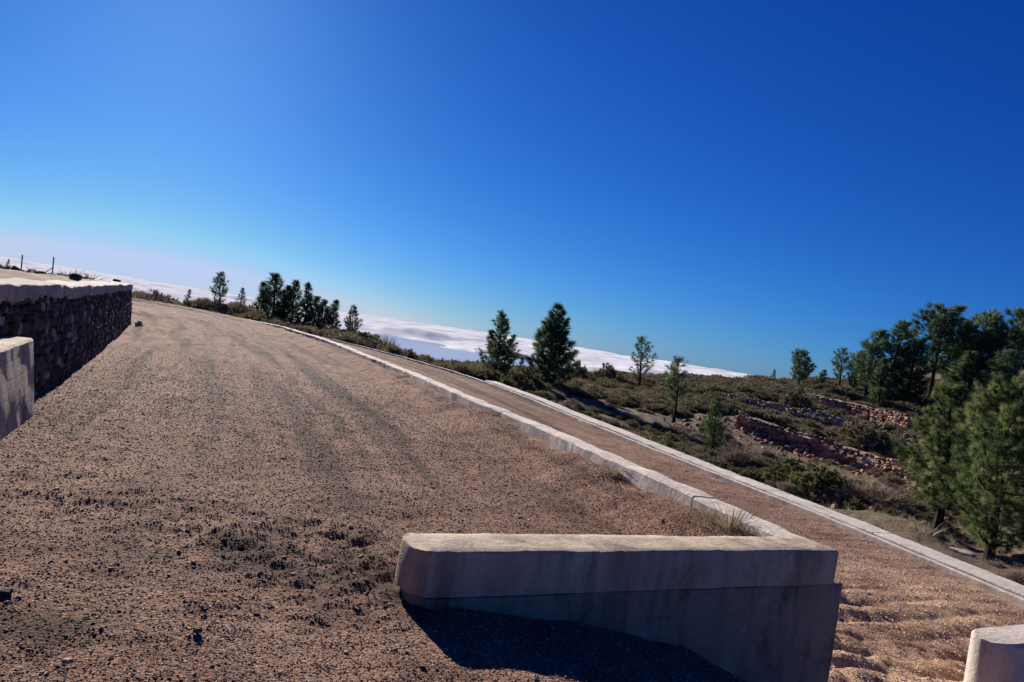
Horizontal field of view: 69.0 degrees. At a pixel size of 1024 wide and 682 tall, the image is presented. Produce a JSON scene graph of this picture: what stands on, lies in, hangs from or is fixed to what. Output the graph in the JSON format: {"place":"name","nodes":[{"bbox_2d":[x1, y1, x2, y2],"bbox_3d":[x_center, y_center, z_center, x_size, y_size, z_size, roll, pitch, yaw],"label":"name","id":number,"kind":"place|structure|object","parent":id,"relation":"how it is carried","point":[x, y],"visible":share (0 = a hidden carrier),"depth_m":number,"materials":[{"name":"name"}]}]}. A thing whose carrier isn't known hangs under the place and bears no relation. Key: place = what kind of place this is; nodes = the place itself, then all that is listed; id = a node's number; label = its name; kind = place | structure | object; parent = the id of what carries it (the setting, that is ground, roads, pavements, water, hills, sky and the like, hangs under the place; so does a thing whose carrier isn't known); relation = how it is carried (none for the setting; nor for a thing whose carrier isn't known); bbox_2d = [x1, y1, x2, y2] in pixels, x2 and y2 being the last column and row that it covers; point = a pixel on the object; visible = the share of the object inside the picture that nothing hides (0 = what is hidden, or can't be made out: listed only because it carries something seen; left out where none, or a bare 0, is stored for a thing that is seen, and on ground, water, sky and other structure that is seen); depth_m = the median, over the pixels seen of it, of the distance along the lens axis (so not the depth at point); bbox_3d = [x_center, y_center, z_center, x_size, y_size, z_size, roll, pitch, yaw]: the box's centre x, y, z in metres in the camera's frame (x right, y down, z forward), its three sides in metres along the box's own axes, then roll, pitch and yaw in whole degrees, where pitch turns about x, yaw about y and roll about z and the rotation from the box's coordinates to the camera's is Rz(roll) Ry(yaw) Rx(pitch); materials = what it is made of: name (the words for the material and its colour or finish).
{"place":"outdoors","nodes":[
{"label":"outdoors","id":0,"kind":"place"},
{"bbox_2d":[0,268,108,281],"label":"field ground","id":1,"kind":"structure","parent":0,"point":[6,273],"depth_m":14.24,"materials":[{"name":"soil"}]},
{"bbox_2d":[12,265,42,273],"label":"weed clump","id":2,"kind":"object","parent":1,"relation":"on","point":[32,271],"visible":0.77,"depth_m":20.92,"materials":[{"name":"plant"}]},
{"bbox_2d":[57,269,85,276],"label":"weed clump","id":3,"kind":"object","parent":1,"relation":"on","point":[65,273],"visible":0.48,"depth_m":21.95,"materials":[{"name":"plant"}]},
{"bbox_2d":[69,273,82,280],"bbox_3d":[-9.315,-1.341,15.901,0.257,0.211,0.254,9,0,0],"label":"stone","id":4,"kind":"object","parent":1,"relation":"on","point":[75,276],"visible":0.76,"depth_m":15.83,"materials":[{"name":"black stone"}]},
{"bbox_2d":[84,271,110,279],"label":"weed clump","id":5,"kind":"object","parent":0,"point":[90,278],"visible":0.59,"depth_m":24.03,"materials":[{"name":"brown plant"}]},
{"bbox_2d":[118,298,386,372],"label":"gravel terrace","id":6,"kind":"structure","parent":0,"point":[183,326],"depth_m":26.90,"materials":[{"name":"brown gravel"}]},
{"bbox_2d":[135,321,142,326],"bbox_3d":[-12.529,-0.514,25.004,0.263,0.348,0.222,9,0,0],"label":"stone","id":7,"kind":"object","parent":6,"relation":"on","point":[138,324],"visible":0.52,"depth_m":24.92,"materials":[{"name":"grey stone"}]},
{"bbox_2d":[0,256,773,377],"bbox_3d":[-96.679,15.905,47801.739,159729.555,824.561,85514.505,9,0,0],"label":"cloud","id":8,"kind":"structure","parent":0,"point":[469,340],"depth_m":29097.84,"materials":[{"name":"white"}]},
{"bbox_2d":[331,340,632,444],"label":"gravel terrace","id":9,"kind":"structure","parent":0,"point":[494,396],"depth_m":25.83,"materials":[{"name":"gravel"}]},
{"bbox_2d":[369,333,636,374],"bbox_3d":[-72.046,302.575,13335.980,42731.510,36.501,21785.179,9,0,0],"label":"marine haze","id":10,"kind":"object","parent":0,"point":[435,350],"visible":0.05,"depth_m":12123.54,"materials":[{"name":"white"}]},
{"bbox_2d":[0,337,1023,681],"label":"gravel ground","id":11,"kind":"structure","parent":0,"point":[194,365],"depth_m":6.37,"materials":[{"name":"brown gravel"}]},
{"bbox_2d":[0,587,13,595],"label":"stone","id":12,"kind":"object","parent":11,"relation":"on","point":[5,591],"visible":1,"depth_m":3.56,"materials":[{"name":"grey stone"}]},
{"bbox_2d":[0,336,33,439],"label":"concrete block","id":13,"kind":"structure","parent":11,"relation":"on","point":[16,382],"depth_m":7.11,"materials":[{"name":"grey concrete"}]},
{"bbox_2d":[58,669,67,681],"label":"twig","id":14,"kind":"object","parent":11,"relation":"on","point":[65,675],"visible":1,"depth_m":2.91,"materials":[{"name":"grey wood"}]},
{"bbox_2d":[0,264,132,395],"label":"stone retaining wall","id":15,"kind":"structure","parent":11,"relation":"on","point":[69,327],"depth_m":10.58,"materials":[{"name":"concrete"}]},
{"bbox_2d":[193,627,202,633],"bbox_3d":[-1.457,1.341,3.462,0.044,0.030,0.042,9,0,0],"label":"stone","id":16,"kind":"object","parent":11,"relation":"on","point":[196,630],"visible":1,"depth_m":3.45,"materials":[{"name":"grey stone"}]},
{"bbox_2d":[225,624,230,634],"bbox_3d":[-1.339,1.362,3.512,0.011,0.027,0.070,9,0,-38],"label":"stick","id":17,"kind":"object","parent":11,"relation":"on","point":[228,629],"visible":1,"depth_m":3.50,"materials":[{"name":"grey wood"}]},
{"bbox_2d":[469,406,522,416],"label":"weed clump","id":18,"kind":"object","parent":11,"relation":"on","point":[497,410],"visible":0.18,"depth_m":12.70,"materials":[{"name":"plant"}]},
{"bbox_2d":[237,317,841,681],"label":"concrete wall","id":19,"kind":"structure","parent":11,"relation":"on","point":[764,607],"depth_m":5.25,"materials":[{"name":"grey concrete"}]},
{"bbox_2d":[587,459,676,479],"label":"weed clump","id":20,"kind":"object","parent":11,"relation":"on","point":[617,472],"visible":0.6,"depth_m":8.64,"materials":[{"name":"plant"}]},
{"bbox_2d":[664,500,714,533],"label":"weed clump","id":21,"kind":"object","parent":11,"relation":"on","point":[683,510],"visible":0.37,"depth_m":7.10,"materials":[{"name":"brown plant"}]},
{"bbox_2d":[672,505,745,534],"bbox_3d":[1.823,1.621,6.699,1.000,0.192,1.337,9,0,-33],"label":"weed clump","id":22,"kind":"object","parent":11,"relation":"on","point":[708,516],"visible":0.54,"depth_m":6.75,"materials":[{"name":"brown plant"}]},
{"bbox_2d":[670,494,798,535],"bbox_3d":[1.970,1.585,6.598,1.416,0.289,1.708,9,0,23],"label":"weed clump","id":23,"kind":"object","parent":11,"relation":"on","point":[730,523],"visible":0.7,"depth_m":6.58,"materials":[{"name":"plant"}]},
{"bbox_2d":[963,624,1023,681],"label":"concrete wall","id":24,"kind":"structure","parent":11,"relation":"on","point":[995,654],"depth_m":6.77,"materials":[{"name":"white concrete"}]},
{"bbox_2d":[0,0,1023,378],"label":"sky","id":25,"kind":"structure","parent":0,"point":[739,186],"materials":[{"name":"blue"}]},
{"bbox_2d":[556,360,1023,585],"bbox_3d":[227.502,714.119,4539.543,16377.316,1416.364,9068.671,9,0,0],"label":"hillside","id":26,"kind":"structure","parent":0,"point":[929,540],"depth_m":23.69,"materials":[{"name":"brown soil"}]},
{"bbox_2d":[121,280,161,299],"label":"weed clump","id":27,"kind":"object","parent":26,"relation":"on","point":[133,296],"visible":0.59,"depth_m":60.02,"materials":[{"name":"plant"}]},
{"bbox_2d":[135,291,174,302],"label":"weed clump","id":28,"kind":"object","parent":26,"relation":"on","point":[149,296],"visible":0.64,"depth_m":60.10,"materials":[{"name":"green plant"}]},
{"bbox_2d":[183,289,191,302],"bbox_3d":[-27.809,-3.557,63.965,0.996,1.965,1.113,9,1,36],"label":"pine tree","id":29,"kind":"object","parent":26,"relation":"on","point":[188,294],"visible":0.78,"depth_m":63.88,"materials":[{"name":"green plant"}]},
{"bbox_2d":[209,271,228,302],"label":"pine tree","id":30,"kind":"object","parent":26,"relation":"on","point":[223,289],"visible":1,"depth_m":65.78,"materials":[{"name":"green plant"}]},
{"bbox_2d":[235,288,246,305],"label":"pine tree","id":31,"kind":"object","parent":26,"relation":"on","point":[243,293],"visible":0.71,"depth_m":65.90,"materials":[{"name":"green plant"}]},
{"bbox_2d":[251,281,271,316],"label":"pine tree","id":32,"kind":"object","parent":26,"relation":"on","point":[262,301],"visible":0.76,"depth_m":67.87,"materials":[{"name":"green plant"}]},
{"bbox_2d":[255,272,288,316],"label":"pine tree","id":33,"kind":"object","parent":26,"relation":"on","point":[276,291],"visible":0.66,"depth_m":69.61,"materials":[{"name":"green plant"}]},
{"bbox_2d":[272,285,296,322],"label":"pine tree","id":34,"kind":"object","parent":26,"relation":"on","point":[284,305],"visible":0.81,"depth_m":68.84,"materials":[{"name":"green plant"}]},
{"bbox_2d":[281,279,304,323],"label":"pine tree","id":35,"kind":"object","parent":26,"relation":"on","point":[297,297],"visible":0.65,"depth_m":69.75,"materials":[{"name":"green plant"}]},
{"bbox_2d":[294,281,314,324],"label":"pine tree","id":36,"kind":"object","parent":26,"relation":"on","point":[307,301],"visible":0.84,"depth_m":67.71,"materials":[{"name":"green plant"}]},
{"bbox_2d":[303,295,322,325],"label":"pine tree","id":37,"kind":"object","parent":26,"relation":"on","point":[315,304],"visible":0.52,"depth_m":67.71,"materials":[{"name":"green plant"}]},
{"bbox_2d":[312,299,330,326],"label":"pine tree","id":38,"kind":"object","parent":26,"relation":"on","point":[322,318],"visible":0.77,"depth_m":66.82,"materials":[{"name":"green plant"}]},
{"bbox_2d":[325,299,341,328],"bbox_3d":[-15.509,-1.887,65.047,1.780,3.660,1.830,9,0,5],"label":"pine tree","id":39,"kind":"object","parent":26,"relation":"on","point":[335,316],"visible":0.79,"depth_m":64.91,"materials":[{"name":"green plant"}]},
{"bbox_2d":[132,289,555,384],"bbox_3d":[-15.550,-0.058,63.325,40.926,4.441,24.783,9,0,0],"label":"distant scrub","id":40,"kind":"object","parent":26,"relation":"on","point":[476,369],"visible":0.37,"depth_m":58.34,"materials":[{"name":"green plant"}]},
{"bbox_2d":[343,304,363,333],"bbox_3d":[-13.260,-1.475,61.920,1.683,3.305,1.718,9,0,32],"label":"pine tree","id":41,"kind":"object","parent":26,"relation":"on","point":[350,323],"visible":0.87,"depth_m":61.85,"materials":[{"name":"green plant"}]},
{"bbox_2d":[379,328,401,345],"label":"bush","id":42,"kind":"object","parent":26,"relation":"on","point":[389,341],"visible":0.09,"depth_m":65.88,"materials":[{"name":"plant"}]},
{"bbox_2d":[474,309,520,372],"bbox_3d":[-0.752,0.326,57.536,3.627,5.759,3.792,9,0,39],"label":"pine tree","id":43,"kind":"object","parent":26,"relation":"on","point":[499,344],"visible":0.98,"depth_m":57.47,"materials":[{"name":"green plant"}]},
{"bbox_2d":[517,357,525,370],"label":"pine tree","id":44,"kind":"object","parent":26,"relation":"on","point":[520,364],"visible":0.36,"depth_m":56.09,"materials":[{"name":"green plant"}]},
{"bbox_2d":[499,365,546,390],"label":"bush","id":45,"kind":"object","parent":26,"relation":"on","point":[517,377],"visible":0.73,"depth_m":46.44,"materials":[{"name":"green plant"}]},
{"bbox_2d":[524,300,580,386],"bbox_3d":[2.958,0.431,51.892,4.284,6.596,4.510,10,0,-2],"label":"pine tree","id":46,"kind":"object","parent":26,"relation":"on","point":[556,357],"visible":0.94,"depth_m":51.54,"materials":[{"name":"green plant"}]},
{"bbox_2d":[565,359,593,377],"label":"bush","id":47,"kind":"object","parent":26,"relation":"on","point":[584,373],"visible":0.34,"depth_m":73.49,"materials":[{"name":"green plant"}]},
{"bbox_2d":[592,362,617,378],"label":"bush","id":48,"kind":"object","parent":26,"relation":"on","point":[609,371],"visible":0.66,"depth_m":79.57,"materials":[{"name":"green plant"}]},
{"bbox_2d":[627,336,657,386],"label":"pine tree","id":49,"kind":"object","parent":26,"relation":"on","point":[641,356],"visible":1,"depth_m":71.99,"materials":[{"name":"green plant"}]},
{"bbox_2d":[582,370,723,384],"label":"skyline scrub","id":50,"kind":"object","parent":26,"relation":"on","point":[649,378],"visible":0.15,"depth_m":92.12,"materials":[{"name":"green plant"}]},
{"bbox_2d":[316,335,1023,609],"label":"retaining wall","id":51,"kind":"structure","parent":26,"relation":"on","point":[1007,589],"depth_m":14.45,"materials":[{"name":"white concrete"}]},
{"bbox_2d":[664,355,694,422],"bbox_3d":[9.876,2.894,44.987,2.031,4.287,1.920,6,1,-16],"label":"pine tree","id":52,"kind":"object","parent":26,"relation":"on","point":[675,372],"visible":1,"depth_m":44.91,"materials":[{"name":"green plant"}]},
{"bbox_2d":[701,394,729,449],"bbox_3d":[10.067,4.127,37.000,1.394,3.157,1.353,9,0,-40],"label":"pine tree","id":53,"kind":"object","parent":26,"relation":"on","point":[711,423],"visible":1,"depth_m":36.92,"materials":[{"name":"green plant"}]},
{"bbox_2d":[716,447,761,467],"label":"bush","id":54,"kind":"object","parent":26,"relation":"on","point":[735,454],"visible":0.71,"depth_m":32.74,"materials":[{"name":"grey plant"}]},
{"bbox_2d":[526,377,981,528],"bbox_3d":[9.539,4.061,49.565,40.473,3.102,54.068,9,0,32],"label":"green scrub","id":55,"kind":"object","parent":26,"relation":"on","point":[628,400],"visible":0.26,"depth_m":41.31,"materials":[{"name":"green plant"}]},
{"bbox_2d":[504,365,1023,531],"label":"brown scrub","id":56,"kind":"object","parent":26,"relation":"on","point":[767,414],"visible":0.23,"depth_m":52.80,"materials":[{"name":"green plant"}]},
{"bbox_2d":[769,369,775,379],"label":"pine tree","id":57,"kind":"object","parent":26,"relation":"on","point":[774,374],"visible":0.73,"depth_m":99.95,"materials":[{"name":"green plant"}]},
{"bbox_2d":[754,452,814,485],"bbox_3d":[10.699,5.111,29.065,2.823,1.520,2.415,9,0,28],"label":"bush","id":58,"kind":"object","parent":26,"relation":"on","point":[776,470],"visible":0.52,"depth_m":28.85,"materials":[{"name":"green plant"}]},
{"bbox_2d":[552,379,1023,584],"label":"grey scrub","id":59,"kind":"object","parent":26,"relation":"on","point":[576,406],"visible":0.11,"depth_m":39.38,"materials":[{"name":"plant"}]},
{"bbox_2d":[728,393,851,427],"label":"field wall","id":60,"kind":"structure","parent":26,"relation":"on","point":[809,414],"depth_m":59.03,"materials":[{"name":"grey stone"}]},
{"bbox_2d":[777,385,814,410],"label":"bush","id":61,"kind":"object","parent":26,"relation":"on","point":[790,397],"visible":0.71,"depth_m":63.62,"materials":[{"name":"green plant"}]},
{"bbox_2d":[762,386,831,398],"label":"field wall","id":62,"kind":"structure","parent":26,"relation":"on","point":[815,395],"depth_m":79.22,"materials":[{"name":"grey stone"}]},
{"bbox_2d":[609,401,993,537],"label":"fallen rocks","id":63,"kind":"object","parent":26,"relation":"on","point":[797,454],"visible":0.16,"depth_m":42.45,"materials":[{"name":"red stone"}]},
{"bbox_2d":[789,347,817,385],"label":"pine tree","id":64,"kind":"object","parent":26,"relation":"on","point":[805,370],"visible":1,"depth_m":91.70,"materials":[{"name":"green plant"}]},
{"bbox_2d":[784,460,850,502],"bbox_3d":[11.158,5.100,27.069,2.524,1.647,2.951,9,0,20],"label":"bush","id":65,"kind":"object","parent":26,"relation":"on","point":[824,478],"visible":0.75,"depth_m":26.59,"materials":[{"name":"green plant"}]},
{"bbox_2d":[815,369,827,383],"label":"pine tree","id":66,"kind":"object","parent":26,"relation":"on","point":[822,377],"visible":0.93,"depth_m":95.75,"materials":[{"name":"green plant"}]},
{"bbox_2d":[830,346,850,385],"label":"pine tree","id":67,"kind":"object","parent":26,"relation":"on","point":[840,369],"visible":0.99,"depth_m":92.06,"materials":[{"name":"green plant"}]},
{"bbox_2d":[679,374,1023,426],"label":"scrub under the wood","id":68,"kind":"object","parent":26,"relation":"on","point":[910,408],"visible":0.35,"depth_m":83.34,"materials":[{"name":"green plant"}]},
{"bbox_2d":[845,350,865,387],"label":"pine tree","id":69,"kind":"object","parent":26,"relation":"on","point":[852,376],"visible":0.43,"depth_m":90.01,"materials":[{"name":"green plant"}]},
{"bbox_2d":[733,410,990,479],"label":"field wall","id":70,"kind":"structure","parent":26,"relation":"on","point":[816,446],"depth_m":43.90,"materials":[{"name":"red stone"}]},
{"bbox_2d":[822,418,901,453],"bbox_3d":[23.842,6.376,49.897,5.049,2.534,5.903,9,0,-36],"label":"bush","id":71,"kind":"object","parent":26,"relation":"on","point":[882,438],"visible":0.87,"depth_m":49.15,"materials":[{"name":"green plant"}]},
{"bbox_2d":[826,478,912,507],"bbox_3d":[12.445,5.400,26.105,3.161,1.303,2.912,9,0,32],"label":"bush","id":72,"kind":"object","parent":26,"relation":"on","point":[867,491],"visible":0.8,"depth_m":25.70,"materials":[{"name":"grey plant"}]},
{"bbox_2d":[848,328,892,396],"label":"pine tree","id":73,"kind":"object","parent":26,"relation":"on","point":[875,345],"visible":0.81,"depth_m":85.71,"materials":[{"name":"green plant"}]},
{"bbox_2d":[817,397,927,429],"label":"field wall","id":74,"kind":"structure","parent":26,"relation":"on","point":[878,415],"depth_m":66.12,"materials":[{"name":"red stone"}]},
{"bbox_2d":[867,356,895,406],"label":"pine tree","id":75,"kind":"object","parent":26,"relation":"on","point":[879,376],"visible":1,"depth_m":79.86,"materials":[{"name":"green plant"}]},
{"bbox_2d":[869,319,915,400],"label":"pine tree","id":76,"kind":"object","parent":26,"relation":"on","point":[896,351],"visible":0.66,"depth_m":83.58,"materials":[{"name":"green plant"}]},
{"bbox_2d":[900,433,922,451],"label":"field wall","id":77,"kind":"structure","parent":26,"relation":"on","point":[906,436],"depth_m":49.70,"materials":[{"name":"red stone"}]},
{"bbox_2d":[889,339,937,402],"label":"pine tree","id":78,"kind":"object","parent":26,"relation":"on","point":[912,358],"visible":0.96,"depth_m":81.66,"materials":[{"name":"green plant"}]},
{"bbox_2d":[910,516,950,536],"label":"weed clump","id":79,"kind":"object","parent":26,"relation":"on","point":[930,529],"visible":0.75,"depth_m":19.51,"materials":[{"name":"beige plant"}]},
{"bbox_2d":[904,301,974,402],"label":"pine tree","id":80,"kind":"object","parent":26,"relation":"on","point":[945,327],"visible":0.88,"depth_m":83.66,"materials":[{"name":"green plant"}]},
{"bbox_2d":[890,381,994,529],"bbox_3d":[13.759,3.659,23.511,2.909,4.877,3.432,11,-2,-44],"label":"pine tree","id":81,"kind":"object","parent":26,"relation":"on","point":[931,439],"visible":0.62,"depth_m":23.50,"materials":[{"name":"green plant"}]},
{"bbox_2d":[939,318,980,381],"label":"pine tree","id":82,"kind":"object","parent":26,"relation":"on","point":[946,355],"visible":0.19,"depth_m":85.50,"materials":[{"name":"green plant"}]},
{"bbox_2d":[941,350,983,403],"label":"pine tree","id":83,"kind":"object","parent":26,"relation":"on","point":[964,365],"visible":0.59,"depth_m":75.68,"materials":[{"name":"green plant"}]},
{"bbox_2d":[950,547,975,558],"bbox_3d":[11.212,5.497,19.024,1.186,0.413,0.699,9,0,0],"label":"boulder","id":84,"kind":"object","parent":26,"relation":"on","point":[971,554],"visible":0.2,"depth_m":18.90,"materials":[{"name":"grey stone"}]},
{"bbox_2d":[916,372,1023,561],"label":"pine tree","id":85,"kind":"object","parent":26,"relation":"on","point":[1009,432],"visible":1,"depth_m":19.98,"materials":[{"name":"green plant"}]},
{"bbox_2d":[949,308,1013,390],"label":"pine tree","id":86,"kind":"object","parent":26,"relation":"on","point":[984,335],"visible":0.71,"depth_m":82.49,"materials":[{"name":"green plant"}]},
{"bbox_2d":[971,331,1022,390],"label":"pine tree","id":87,"kind":"object","parent":26,"relation":"on","point":[992,344],"visible":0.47,"depth_m":81.68,"materials":[{"name":"green plant"}]},
{"bbox_2d":[973,349,1023,407],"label":"pine tree","id":88,"kind":"object","parent":26,"relation":"on","point":[1008,367],"visible":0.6,"depth_m":73.65,"materials":[{"name":"green plant"}]},
{"bbox_2d":[997,307,1023,370],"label":"pine tree","id":89,"kind":"object","parent":26,"relation":"on","point":[1016,334],"visible":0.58,"depth_m":83.22,"materials":[{"name":"green plant"}]}
]}

